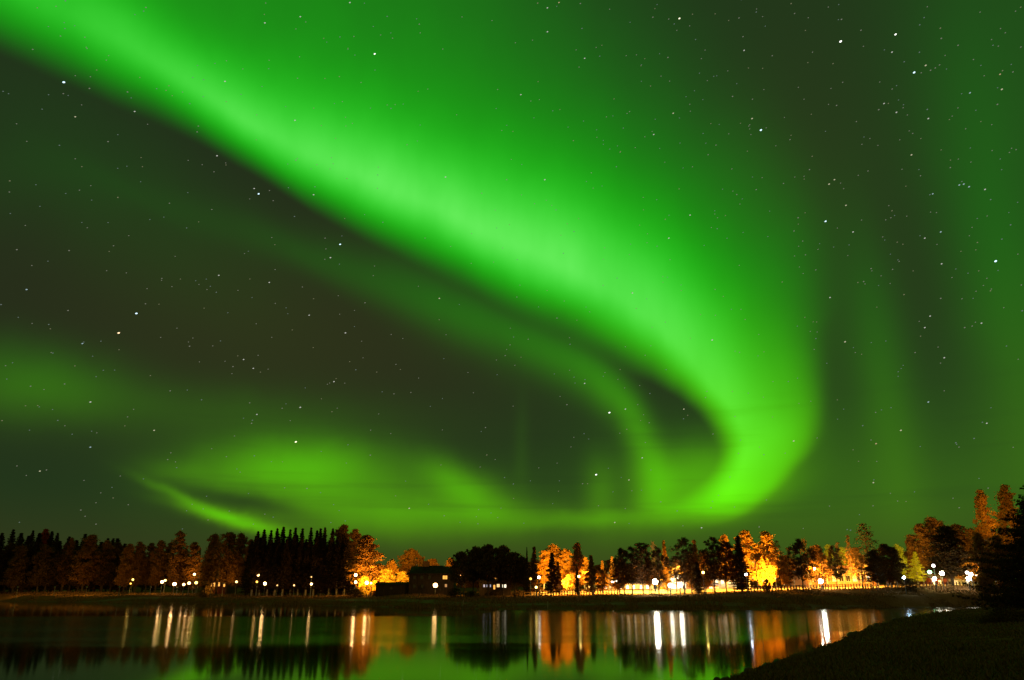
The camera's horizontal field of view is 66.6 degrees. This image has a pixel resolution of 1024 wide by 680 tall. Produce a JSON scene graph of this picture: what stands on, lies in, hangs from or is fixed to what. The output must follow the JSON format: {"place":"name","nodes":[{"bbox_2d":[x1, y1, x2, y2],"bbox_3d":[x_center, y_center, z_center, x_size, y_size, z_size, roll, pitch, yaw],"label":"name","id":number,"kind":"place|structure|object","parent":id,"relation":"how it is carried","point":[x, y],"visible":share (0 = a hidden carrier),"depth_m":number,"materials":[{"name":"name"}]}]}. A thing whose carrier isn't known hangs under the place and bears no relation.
{"place":"outdoors","nodes":[
{"label":"outdoors","id":0,"kind":"place"},
{"bbox_2d":[86,597,883,608],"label":"path","id":1,"kind":"structure","parent":0,"point":[813,606],"depth_m":120.92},
{"bbox_2d":[0,601,982,679],"bbox_3d":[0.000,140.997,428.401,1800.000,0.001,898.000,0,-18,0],"label":"water","id":2,"kind":"structure","parent":0,"point":[101,641],"depth_m":41.19,"materials":[{"name":"green liquid"}]},
{"bbox_2d":[0,0,1022,530],"bbox_3d":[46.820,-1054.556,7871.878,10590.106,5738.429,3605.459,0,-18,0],"label":"stars","id":3,"kind":"object","parent":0,"point":[578,218],"visible":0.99,"depth_m":8184.44,"materials":[{"name":"white"}]},
{"bbox_2d":[0,581,1023,679],"bbox_3d":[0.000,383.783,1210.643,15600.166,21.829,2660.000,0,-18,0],"label":"ground","id":4,"kind":"structure","parent":0,"point":[908,600],"depth_m":135.93,"materials":[{"name":"green plant"}]},
{"bbox_2d":[0,543,17,592],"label":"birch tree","id":5,"kind":"object","parent":4,"relation":"on","point":[10,547],"visible":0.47,"depth_m":230.97,"materials":[{"name":"brown plant"}]},
{"bbox_2d":[0,544,30,593],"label":"birch tree","id":6,"kind":"object","parent":4,"relation":"on","point":[18,560],"visible":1,"depth_m":225.52,"materials":[{"name":"brown plant"}]},
{"bbox_2d":[8,547,35,592],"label":"spruce tree","id":7,"kind":"object","parent":4,"relation":"on","point":[26,570],"visible":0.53,"depth_m":228.25,"materials":[{"name":"green plant"}]},
{"bbox_2d":[24,544,54,592],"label":"birch tree","id":8,"kind":"object","parent":4,"relation":"on","point":[37,577],"visible":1,"depth_m":226.53,"materials":[{"name":"brown plant"}]},
{"bbox_2d":[47,543,75,591],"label":"pine tree","id":9,"kind":"object","parent":4,"relation":"on","point":[55,563],"visible":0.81,"depth_m":227.35,"materials":[{"name":"brown plant"}]},
{"bbox_2d":[54,537,75,591],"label":"birch tree","id":10,"kind":"object","parent":4,"relation":"on","point":[72,544],"visible":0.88,"depth_m":228.55,"materials":[{"name":"brown plant"}]},
{"bbox_2d":[67,533,103,591],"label":"birch tree","id":11,"kind":"object","parent":4,"relation":"on","point":[83,576],"visible":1,"depth_m":224.31,"materials":[{"name":"brown plant"}]},
{"bbox_2d":[93,540,115,591],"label":"birch tree","id":12,"kind":"object","parent":4,"relation":"on","point":[106,544],"visible":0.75,"depth_m":228.74,"materials":[{"name":"brown plant"}]},
{"bbox_2d":[93,549,118,591],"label":"birch tree","id":13,"kind":"object","parent":4,"relation":"on","point":[102,580],"visible":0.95,"depth_m":226.33,"materials":[{"name":"brown plant"}]},
{"bbox_2d":[107,542,123,591],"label":"birch tree","id":14,"kind":"object","parent":4,"relation":"on","point":[118,547],"visible":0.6,"depth_m":230.64,"materials":[{"name":"brown plant"}]},
{"bbox_2d":[114,543,138,592],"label":"birch tree","id":15,"kind":"object","parent":4,"relation":"on","point":[125,569],"visible":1,"depth_m":216.18,"materials":[{"name":"brown plant"}]},
{"bbox_2d":[128,541,150,592],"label":"birch tree","id":16,"kind":"object","parent":4,"relation":"on","point":[141,548],"visible":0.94,"depth_m":218.34,"materials":[{"name":"brown plant"}]},
{"bbox_2d":[139,542,156,592],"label":"birch tree","id":17,"kind":"object","parent":4,"relation":"on","point":[151,546],"visible":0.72,"depth_m":220.05,"materials":[{"name":"brown plant"}]},
{"bbox_2d":[147,540,169,592],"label":"birch tree","id":18,"kind":"object","parent":4,"relation":"on","point":[157,574],"visible":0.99,"depth_m":216.29,"materials":[{"name":"brown plant"}]},
{"bbox_2d":[164,530,189,591],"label":"aspen tree","id":19,"kind":"object","parent":4,"relation":"on","point":[174,575],"visible":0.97,"depth_m":214.92,"materials":[{"name":"brown plant"}]},
{"bbox_2d":[178,542,202,592],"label":"birch tree","id":20,"kind":"object","parent":4,"relation":"on","point":[193,563],"visible":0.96,"depth_m":214.85,"materials":[{"name":"brown plant"}]},
{"bbox_2d":[197,580,214,596],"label":"bush","id":21,"kind":"object","parent":4,"relation":"on","point":[205,592],"visible":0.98,"depth_m":188.32,"materials":[{"name":"brown plant"}]},
{"bbox_2d":[195,534,222,589],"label":"birch tree","id":22,"kind":"object","parent":4,"relation":"on","point":[206,567],"visible":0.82,"depth_m":202.80,"materials":[{"name":"brown plant"}]},
{"bbox_2d":[208,534,230,593],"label":"broadleaf tree","id":23,"kind":"object","parent":4,"relation":"on","point":[219,561],"visible":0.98,"depth_m":200.00,"materials":[{"name":"brown plant"}]},
{"bbox_2d":[208,572,236,593],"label":"wooden house","id":24,"kind":"structure","parent":4,"relation":"on","point":[230,588],"depth_m":213.66,"materials":[{"name":"brown wood"}]},
{"bbox_2d":[213,532,237,593],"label":"birch tree","id":25,"kind":"object","parent":4,"relation":"on","point":[230,538],"visible":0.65,"depth_m":202.62,"materials":[{"name":"brown plant"}]},
{"bbox_2d":[225,531,247,590],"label":"birch tree","id":26,"kind":"object","parent":4,"relation":"on","point":[239,550],"visible":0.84,"depth_m":199.21,"materials":[{"name":"brown plant"}]},
{"bbox_2d":[238,539,253,594],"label":"birch tree","id":27,"kind":"object","parent":4,"relation":"on","point":[242,571],"visible":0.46,"depth_m":197.44,"materials":[{"name":"brown plant"}]},
{"bbox_2d":[244,536,260,596],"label":"spruce tree","id":28,"kind":"object","parent":4,"relation":"on","point":[252,576],"visible":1,"depth_m":189.55,"materials":[{"name":"plant"}]},
{"bbox_2d":[256,538,267,595],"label":"spruce tree","id":29,"kind":"object","parent":4,"relation":"on","point":[263,552],"visible":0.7,"depth_m":193.29,"materials":[{"name":"plant"}]},
{"bbox_2d":[260,540,273,594],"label":"spruce tree","id":30,"kind":"object","parent":4,"relation":"on","point":[269,559],"visible":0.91,"depth_m":191.55,"materials":[{"name":"plant"}]},
{"bbox_2d":[267,537,282,595],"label":"spruce tree","id":31,"kind":"object","parent":4,"relation":"on","point":[277,552],"visible":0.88,"depth_m":190.51,"materials":[{"name":"plant"}]},
{"bbox_2d":[274,539,292,595],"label":"spruce tree","id":32,"kind":"object","parent":4,"relation":"on","point":[283,567],"visible":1,"depth_m":189.37,"materials":[{"name":"plant"}]},
{"bbox_2d":[286,536,296,595],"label":"spruce tree","id":33,"kind":"object","parent":4,"relation":"on","point":[292,555],"visible":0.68,"depth_m":193.25,"materials":[{"name":"plant"}]},
{"bbox_2d":[290,538,304,595],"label":"spruce tree","id":34,"kind":"object","parent":4,"relation":"on","point":[299,559],"visible":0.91,"depth_m":191.59,"materials":[{"name":"plant"}]},
{"bbox_2d":[297,540,313,595],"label":"spruce tree","id":35,"kind":"object","parent":4,"relation":"on","point":[306,560],"visible":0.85,"depth_m":190.50,"materials":[{"name":"plant"}]},
{"bbox_2d":[304,537,323,595],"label":"spruce tree","id":36,"kind":"object","parent":4,"relation":"on","point":[315,579],"visible":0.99,"depth_m":189.39,"materials":[{"name":"plant"}]},
{"bbox_2d":[314,538,327,592],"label":"spruce tree","id":37,"kind":"object","parent":4,"relation":"on","point":[322,589],"visible":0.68,"depth_m":192.40,"materials":[{"name":"green plant"}]},
{"bbox_2d":[320,536,334,594],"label":"spruce tree","id":38,"kind":"object","parent":4,"relation":"on","point":[329,561],"visible":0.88,"depth_m":191.34,"materials":[{"name":"plant"}]},
{"bbox_2d":[329,538,342,594],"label":"spruce tree","id":39,"kind":"object","parent":4,"relation":"on","point":[336,564],"visible":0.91,"depth_m":190.63,"materials":[{"name":"plant"}]},
{"bbox_2d":[335,540,352,594],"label":"spruce tree","id":40,"kind":"object","parent":4,"relation":"on","point":[343,582],"visible":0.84,"depth_m":189.28,"materials":[{"name":"plant"}]},
{"bbox_2d":[349,529,364,589],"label":"birch tree","id":41,"kind":"object","parent":4,"relation":"on","point":[355,535],"visible":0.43,"depth_m":198.48,"materials":[{"name":"brown plant"}]},
{"bbox_2d":[341,535,387,593],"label":"birch tree","id":42,"kind":"object","parent":4,"relation":"on","point":[364,564],"visible":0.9,"depth_m":177.90,"materials":[{"name":"orange plant"}]},
{"bbox_2d":[374,568,397,581],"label":"birch tree","id":43,"kind":"object","parent":4,"relation":"on","point":[386,575],"visible":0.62,"depth_m":175.90,"materials":[{"name":"orange plant"}]},
{"bbox_2d":[375,582,408,596],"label":"shed","id":44,"kind":"structure","parent":4,"relation":"on","point":[388,588],"depth_m":158.16,"materials":[{"name":"black wood"}]},
{"bbox_2d":[396,548,424,581],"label":"broadleaf tree","id":45,"kind":"object","parent":4,"relation":"on","point":[407,562],"visible":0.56,"depth_m":205.03,"materials":[{"name":"orange plant"}]},
{"bbox_2d":[406,561,455,594],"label":"wooden house","id":46,"kind":"structure","parent":4,"relation":"on","point":[424,578],"depth_m":157.67,"materials":[{"name":"brown wood"}]},
{"bbox_2d":[447,551,475,597],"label":"broadleaf tree","id":47,"kind":"object","parent":4,"relation":"on","point":[460,567],"visible":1,"depth_m":139.54,"materials":[{"name":"green plant"}]},
{"bbox_2d":[464,545,484,595],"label":"broadleaf tree","id":48,"kind":"object","parent":4,"relation":"on","point":[470,555],"visible":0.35,"depth_m":143.08,"materials":[{"name":"green plant"}]},
{"bbox_2d":[470,544,503,596],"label":"broadleaf tree","id":49,"kind":"object","parent":4,"relation":"on","point":[488,569],"visible":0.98,"depth_m":140.89,"materials":[{"name":"green plant"}]},
{"bbox_2d":[477,578,511,595],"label":"wooden house","id":50,"kind":"structure","parent":4,"relation":"on","point":[494,585],"depth_m":148.63,"materials":[{"name":"brown wood"}]},
{"bbox_2d":[0,585,1000,609],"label":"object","id":51,"kind":"object","parent":4,"relation":"on","point":[687,597],"visible":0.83,"depth_m":131.09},
{"bbox_2d":[494,545,511,595],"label":"broadleaf tree","id":52,"kind":"object","parent":4,"relation":"on","point":[506,550],"visible":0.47,"depth_m":143.40,"materials":[{"name":"green plant"}]},
{"bbox_2d":[499,552,530,595],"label":"broadleaf tree","id":53,"kind":"object","parent":4,"relation":"on","point":[513,559],"visible":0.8,"depth_m":140.32,"materials":[{"name":"green plant"}]},
{"bbox_2d":[514,557,533,594],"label":"broadleaf tree","id":54,"kind":"object","parent":4,"relation":"on","point":[521,578],"visible":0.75,"depth_m":139.30,"materials":[{"name":"green plant"}]},
{"bbox_2d":[523,547,529,594],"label":"spruce tree","id":55,"kind":"object","parent":4,"relation":"on","point":[527,587],"visible":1,"depth_m":136.74,"materials":[{"name":"grey plant"}]},
{"bbox_2d":[524,546,543,594],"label":"birch tree","id":56,"kind":"object","parent":4,"relation":"on","point":[533,564],"visible":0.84,"depth_m":140.32,"materials":[{"name":"plant"}]},
{"bbox_2d":[537,550,553,589],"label":"birch tree","id":57,"kind":"object","parent":4,"relation":"on","point":[544,557],"visible":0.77,"depth_m":160.73,"materials":[{"name":"orange plant"}]},
{"bbox_2d":[544,552,562,595],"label":"spruce tree","id":58,"kind":"object","parent":4,"relation":"on","point":[552,578],"visible":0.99,"depth_m":139.20,"materials":[{"name":"grey plant"}]},
{"bbox_2d":[556,549,572,583],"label":"birch tree","id":59,"kind":"object","parent":4,"relation":"on","point":[564,558],"visible":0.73,"depth_m":160.90,"materials":[{"name":"orange plant"}]},
{"bbox_2d":[568,542,586,585],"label":"spruce tree","id":60,"kind":"object","parent":4,"relation":"on","point":[578,555],"visible":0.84,"depth_m":145.55,"materials":[{"name":"brown plant"}]},
{"bbox_2d":[583,555,601,593],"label":"spruce tree","id":61,"kind":"object","parent":4,"relation":"on","point":[590,587],"visible":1,"depth_m":135.40,"materials":[{"name":"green plant"}]},
{"bbox_2d":[596,569,608,593],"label":"birch tree","id":62,"kind":"object","parent":4,"relation":"on","point":[603,576],"visible":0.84,"depth_m":140.43,"materials":[{"name":"orange plant"}]},
{"bbox_2d":[608,548,637,593],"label":"pine tree","id":63,"kind":"object","parent":4,"relation":"on","point":[615,562],"visible":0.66,"depth_m":136.35,"materials":[{"name":"brown plant"}]},
{"bbox_2d":[617,546,646,593],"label":"pine tree","id":64,"kind":"object","parent":4,"relation":"on","point":[630,572],"visible":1,"depth_m":133.00,"materials":[{"name":"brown plant"}]},
{"bbox_2d":[632,543,655,592],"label":"pine tree","id":65,"kind":"object","parent":4,"relation":"on","point":[642,551],"visible":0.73,"depth_m":137.33,"materials":[{"name":"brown plant"}]},
{"bbox_2d":[646,546,672,593],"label":"pine tree","id":66,"kind":"object","parent":4,"relation":"on","point":[658,559],"visible":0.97,"depth_m":135.88,"materials":[{"name":"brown plant"}]},
{"bbox_2d":[657,540,672,593],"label":"spruce tree","id":67,"kind":"object","parent":4,"relation":"on","point":[664,553],"visible":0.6,"depth_m":141.74,"materials":[{"name":"orange plant"}]},
{"bbox_2d":[663,537,703,594],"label":"pine tree","id":68,"kind":"object","parent":4,"relation":"on","point":[684,576],"visible":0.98,"depth_m":134.46,"materials":[{"name":"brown plant"}]},
{"bbox_2d":[691,561,706,594],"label":"spruce tree","id":69,"kind":"object","parent":4,"relation":"on","point":[697,573],"visible":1,"depth_m":130.58,"materials":[{"name":"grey plant"}]},
{"bbox_2d":[697,549,714,592],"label":"birch tree","id":70,"kind":"object","parent":4,"relation":"on","point":[707,583],"visible":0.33,"depth_m":140.54,"materials":[{"name":"brown plant"}]},
{"bbox_2d":[699,536,730,593],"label":"pine tree","id":71,"kind":"object","parent":4,"relation":"on","point":[710,572],"visible":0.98,"depth_m":135.21,"materials":[{"name":"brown plant"}]},
{"bbox_2d":[712,540,735,592],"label":"pine tree","id":72,"kind":"object","parent":4,"relation":"on","point":[727,553],"visible":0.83,"depth_m":136.39,"materials":[{"name":"brown plant"}]},
{"bbox_2d":[728,535,754,590],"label":"spruce tree","id":73,"kind":"object","parent":4,"relation":"on","point":[739,577],"visible":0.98,"depth_m":133.93,"materials":[{"name":"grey plant"}]},
{"bbox_2d":[733,530,759,587],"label":"birch tree","id":74,"kind":"object","parent":4,"relation":"on","point":[746,542],"visible":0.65,"depth_m":152.39,"materials":[{"name":"orange plant"}]},
{"bbox_2d":[750,555,775,585],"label":"broadleaf tree","id":75,"kind":"object","parent":4,"relation":"on","point":[764,564],"visible":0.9,"depth_m":147.99,"materials":[{"name":"yellow plant"}]},
{"bbox_2d":[754,531,780,588],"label":"birch tree","id":76,"kind":"object","parent":4,"relation":"on","point":[764,548],"visible":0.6,"depth_m":152.17,"materials":[{"name":"orange plant"}]},
{"bbox_2d":[768,540,789,589],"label":"broadleaf tree","id":77,"kind":"object","parent":4,"relation":"on","point":[775,548],"visible":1,"depth_m":137.45,"materials":[{"name":"brown plant"}]},
{"bbox_2d":[775,555,793,588],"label":"birch tree","id":78,"kind":"object","parent":4,"relation":"on","point":[783,582],"visible":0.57,"depth_m":140.23,"materials":[{"name":"brown plant"}]},
{"bbox_2d":[782,538,820,590],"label":"pine tree","id":79,"kind":"object","parent":4,"relation":"on","point":[804,569],"visible":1,"depth_m":136.45,"materials":[{"name":"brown plant"}]},
{"bbox_2d":[748,583,876,590],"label":"fence","id":80,"kind":"object","parent":4,"relation":"on","point":[784,587],"visible":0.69,"depth_m":144.36,"materials":[{"name":"brown wood"}]},
{"bbox_2d":[803,544,831,587],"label":"birch tree","id":81,"kind":"object","parent":4,"relation":"on","point":[817,549],"visible":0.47,"depth_m":152.94,"materials":[{"name":"orange plant"}]},
{"bbox_2d":[788,565,878,586],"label":"long building","id":82,"kind":"structure","parent":4,"relation":"on","point":[847,578],"depth_m":160.52,"materials":[{"name":"orange brick"}]},
{"bbox_2d":[825,545,845,588],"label":"pine tree","id":83,"kind":"object","parent":4,"relation":"on","point":[833,566],"visible":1,"depth_m":145.76,"materials":[{"name":"brown plant"}]},
{"bbox_2d":[844,535,856,587],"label":"spruce tree","id":84,"kind":"object","parent":4,"relation":"on","point":[849,556],"visible":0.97,"depth_m":153.92,"materials":[{"name":"orange plant"}]},
{"bbox_2d":[847,523,879,587],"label":"broadleaf tree","id":85,"kind":"object","parent":4,"relation":"on","point":[867,534],"visible":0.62,"depth_m":153.25,"materials":[{"name":"brown plant"}]},
{"bbox_2d":[719,602,1023,679],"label":"grass","id":86,"kind":"structure","parent":4,"relation":"on","point":[939,660],"depth_m":27.66,"materials":[{"name":"green plant"}]},
{"bbox_2d":[862,550,888,588],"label":"birch tree","id":87,"kind":"object","parent":4,"relation":"on","point":[877,575],"visible":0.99,"depth_m":144.78,"materials":[{"name":"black plant"}]},
{"bbox_2d":[876,544,898,586],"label":"birch tree","id":88,"kind":"object","parent":4,"relation":"on","point":[882,549],"visible":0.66,"depth_m":149.55,"materials":[{"name":"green plant"}]},
{"bbox_2d":[884,547,912,587],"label":"birch tree","id":89,"kind":"object","parent":4,"relation":"on","point":[896,569],"visible":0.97,"depth_m":148.19,"materials":[{"name":"black plant"}]},
{"bbox_2d":[896,578,922,591],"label":"bush","id":90,"kind":"object","parent":4,"relation":"on","point":[911,584],"visible":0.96,"depth_m":141.00,"materials":[{"name":"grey plant"}]},
{"bbox_2d":[903,534,925,574],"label":"birch tree","id":91,"kind":"object","parent":4,"relation":"on","point":[911,538],"visible":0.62,"depth_m":175.37,"materials":[{"name":"brown plant"}]},
{"bbox_2d":[907,551,927,583],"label":"spruce tree","id":92,"kind":"object","parent":4,"relation":"on","point":[917,566],"visible":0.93,"depth_m":164.60,"materials":[{"name":"green plant"}]},
{"bbox_2d":[906,523,937,570],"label":"birch tree","id":93,"kind":"object","parent":4,"relation":"on","point":[920,530],"visible":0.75,"depth_m":173.58,"materials":[{"name":"brown plant"}]},
{"bbox_2d":[916,571,949,584],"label":"wooden house","id":94,"kind":"structure","parent":4,"relation":"on","point":[939,579],"depth_m":162.58,"materials":[{"name":"brown wood"}]},
{"bbox_2d":[922,516,947,556],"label":"birch tree","id":95,"kind":"object","parent":4,"relation":"on","point":[931,524],"visible":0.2,"depth_m":176.55,"materials":[{"name":"brown plant"}]},
{"bbox_2d":[921,526,973,585],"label":"birch tree","id":96,"kind":"object","parent":4,"relation":"on","point":[949,563],"visible":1,"depth_m":151.54,"materials":[{"name":"green plant"}]},
{"bbox_2d":[941,523,976,560],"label":"birch tree","id":97,"kind":"object","parent":4,"relation":"on","point":[956,527],"visible":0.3,"depth_m":172.19,"materials":[{"name":"brown plant"}]},
{"bbox_2d":[953,555,978,584],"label":"birch tree","id":98,"kind":"object","parent":4,"relation":"on","point":[974,578],"visible":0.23,"depth_m":158.10,"materials":[{"name":"brown plant"}]},
{"bbox_2d":[967,532,998,594],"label":"birch tree","id":99,"kind":"object","parent":4,"relation":"on","point":[983,578],"visible":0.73,"depth_m":138.05,"materials":[{"name":"black plant"}]},
{"bbox_2d":[968,489,1005,581],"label":"birch tree","id":100,"kind":"object","parent":4,"relation":"on","point":[988,522],"visible":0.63,"depth_m":152.15,"materials":[{"name":"orange plant"}]},
{"bbox_2d":[952,485,1023,611],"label":"spruce tree","id":101,"kind":"object","parent":4,"relation":"on","point":[1012,597],"visible":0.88,"depth_m":58.28,"materials":[{"name":"green plant"}]},
{"bbox_2d":[986,535,1012,593],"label":"birch tree","id":102,"kind":"object","parent":4,"relation":"on","point":[999,551],"visible":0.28,"depth_m":139.10,"materials":[{"name":"black plant"}]},
{"bbox_2d":[994,484,1021,570],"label":"birch tree","id":103,"kind":"object","parent":4,"relation":"on","point":[1006,497],"visible":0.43,"depth_m":154.86,"materials":[{"name":"orange plant"}]},
{"bbox_2d":[0,0,1023,583],"label":"sky","id":104,"kind":"structure","parent":0,"point":[439,456],"materials":[{"name":"green"}]},
{"bbox_2d":[531,584,977,594],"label":"road","id":105,"kind":"structure","parent":0,"point":[687,590],"depth_m":147.26,"materials":[{"name":"grey asphalt"}]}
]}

